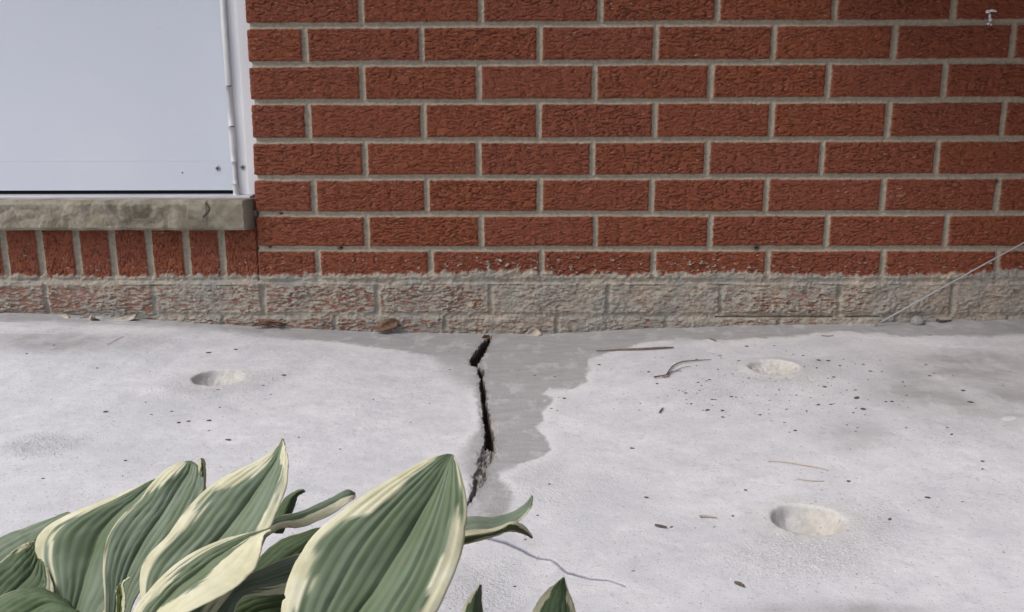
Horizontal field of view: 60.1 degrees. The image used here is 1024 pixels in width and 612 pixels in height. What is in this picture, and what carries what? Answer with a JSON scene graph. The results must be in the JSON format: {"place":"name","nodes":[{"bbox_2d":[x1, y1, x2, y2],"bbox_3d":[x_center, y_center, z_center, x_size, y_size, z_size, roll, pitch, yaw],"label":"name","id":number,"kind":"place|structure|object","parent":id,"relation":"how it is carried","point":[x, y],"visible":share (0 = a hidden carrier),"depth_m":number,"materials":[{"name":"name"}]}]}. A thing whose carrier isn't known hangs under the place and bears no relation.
{"place":"outdoors","nodes":[
{"label":"outdoors","id":0,"kind":"place"},
{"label":"ground","id":1,"kind":"structure","parent":0,"visible":0},
{"bbox_2d":[0,439,532,611],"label":"hosta plant","id":2,"kind":"object","parent":1,"relation":"on","point":[178,537],"visible":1,"depth_m":0.52,"materials":[{"name":"green plant"}]},
{"bbox_2d":[0,0,1023,333],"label":"brick wall","id":3,"kind":"structure","parent":1,"relation":"on","point":[496,166],"depth_m":1.54,"materials":[{"name":"red brick"}]},
{"bbox_2d":[0,197,254,229],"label":"stone sill","id":4,"kind":"structure","parent":3,"relation":"on","point":[142,214],"depth_m":1.54,"materials":[{"name":"stone"}]},
{"bbox_2d":[0,0,257,198],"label":"door frame","id":5,"kind":"object","parent":3,"relation":"attached to","point":[241,63],"visible":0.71,"depth_m":1.56,"materials":[{"name":"paint"}]},
{"bbox_2d":[0,0,239,194],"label":"storm door","id":6,"kind":"structure","parent":5,"relation":"attached to","point":[116,96],"depth_m":1.57,"materials":[{"name":"paint"}]},
{"bbox_2d":[0,0,230,161],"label":"door panel","id":7,"kind":"structure","parent":6,"relation":"in","point":[81,80],"depth_m":1.57,"materials":[{"name":"paint"}]},
{"bbox_2d":[986,9,996,25],"bbox_3d":[0.794,-0.478,1.470,0.019,0.028,0.006,0,13,1],"label":"bird dropping","id":8,"kind":"object","parent":3,"relation":"attached to","point":[989,11],"visible":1,"depth_m":1.47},
{"bbox_2d":[0,313,1023,611],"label":"concrete slab","id":9,"kind":"structure","parent":1,"relation":"on","point":[504,433],"depth_m":1.08,"materials":[{"name":"grey concrete"}]},
{"bbox_2d":[79,314,91,319],"bbox_3d":[-0.768,0.020,1.595,0.025,0.012,0.015,0,13,1],"label":"mortar chip","id":10,"kind":"object","parent":9,"relation":"on","point":[89,316],"visible":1,"depth_m":1.60,"materials":[{"name":"beige concrete"}]},
{"bbox_2d":[114,314,135,320],"bbox_3d":[-0.697,0.021,1.593,0.042,0.014,0.013,-1,13,-5],"label":"mortar chip","id":11,"kind":"object","parent":9,"relation":"on","point":[128,317],"visible":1,"depth_m":1.59,"materials":[{"name":"beige concrete"}]},
{"bbox_2d":[252,320,286,325],"bbox_3d":[-0.436,0.031,1.593,0.064,0.011,0.011,0,13,1],"label":"dead leaf","id":12,"kind":"object","parent":9,"relation":"on","point":[261,323],"visible":1,"depth_m":1.59,"materials":[{"name":"brown plant"}]},
{"bbox_2d":[374,318,397,330],"bbox_3d":[-0.227,0.033,1.587,0.044,0.022,0.016,-1,13,-3],"label":"dead leaf","id":13,"kind":"object","parent":9,"relation":"on","point":[387,324],"visible":1,"depth_m":1.59,"materials":[{"name":"brown plant"}]},
{"bbox_2d":[7,345,1020,599],"bbox_3d":[-0.021,0.160,1.112,1.265,0.029,0.797,0,13,1],"label":"grout grit","id":14,"kind":"object","parent":9,"relation":"on","point":[647,481],"visible":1,"depth_m":0.90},
{"bbox_2d":[524,328,541,335],"bbox_3d":[0.037,0.047,1.588,0.033,0.014,0.012,0,13,1],"label":"mortar chip","id":15,"kind":"object","parent":9,"relation":"on","point":[534,332],"visible":1,"depth_m":1.59,"materials":[{"name":"beige concrete"}]},
{"bbox_2d":[596,347,673,350],"bbox_3d":[0.204,0.071,1.466,0.128,0.008,0.008,0,13,1],"label":"twig","id":16,"kind":"object","parent":9,"relation":"on","point":[647,348],"visible":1,"depth_m":1.46,"materials":[{"name":"brown wood"}]},
{"bbox_2d":[654,359,711,377],"bbox_3d":[0.258,0.094,1.361,0.131,0.005,0.029,-12,17,-43],"label":"twig","id":17,"kind":"object","parent":9,"relation":"on","point":[667,373],"visible":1,"depth_m":1.35,"materials":[{"name":"brown wood"}]},
{"bbox_2d":[699,515,716,517],"bbox_3d":[0.195,0.209,0.880,0.017,0.002,0.004,0,13,1],"label":"twig","id":18,"kind":"object","parent":9,"relation":"on","point":[707,516],"visible":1,"depth_m":0.88,"materials":[{"name":"beige wood"}]},
{"bbox_2d":[734,581,744,586],"bbox_3d":[0.193,0.236,0.753,0.008,0.003,0.008,0,13,1],"label":"twig","id":19,"kind":"object","parent":9,"relation":"on","point":[739,583],"visible":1,"depth_m":0.75,"materials":[{"name":"wood"}]},
{"bbox_2d":[771,461,825,469],"bbox_3d":[0.324,0.180,1.003,0.066,0.001,0.005,6,14,25],"label":"pine needle","id":20,"kind":"object","parent":9,"relation":"on","point":[798,464],"visible":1,"depth_m":1.00,"materials":[{"name":"beige plant"}]},
{"bbox_2d":[910,316,924,325],"bbox_3d":[0.720,0.028,1.570,0.024,0.021,0.019,0,13,1],"label":"pebble","id":21,"kind":"object","parent":9,"relation":"on","point":[917,320],"visible":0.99,"depth_m":1.56,"materials":[{"name":"stone"}]},
{"bbox_2d":[936,318,951,321],"bbox_3d":[0.782,0.024,1.583,0.054,0.006,0.011,-5,13,-19],"label":"twig","id":22,"kind":"object","parent":9,"relation":"on","point":[938,320],"visible":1,"depth_m":1.57,"materials":[{"name":"brown wood"}]},
{"bbox_2d":[874,242,1023,325],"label":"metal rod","id":23,"kind":"object","parent":9,"relation":"on","point":[949,283],"visible":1,"depth_m":1.55,"materials":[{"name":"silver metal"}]},
{"bbox_2d":[462,577,575,611],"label":"hosta plant","id":24,"kind":"object","parent":1,"relation":"on","point":[556,597],"visible":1,"depth_m":0.58,"materials":[{"name":"green plant"}]}
]}

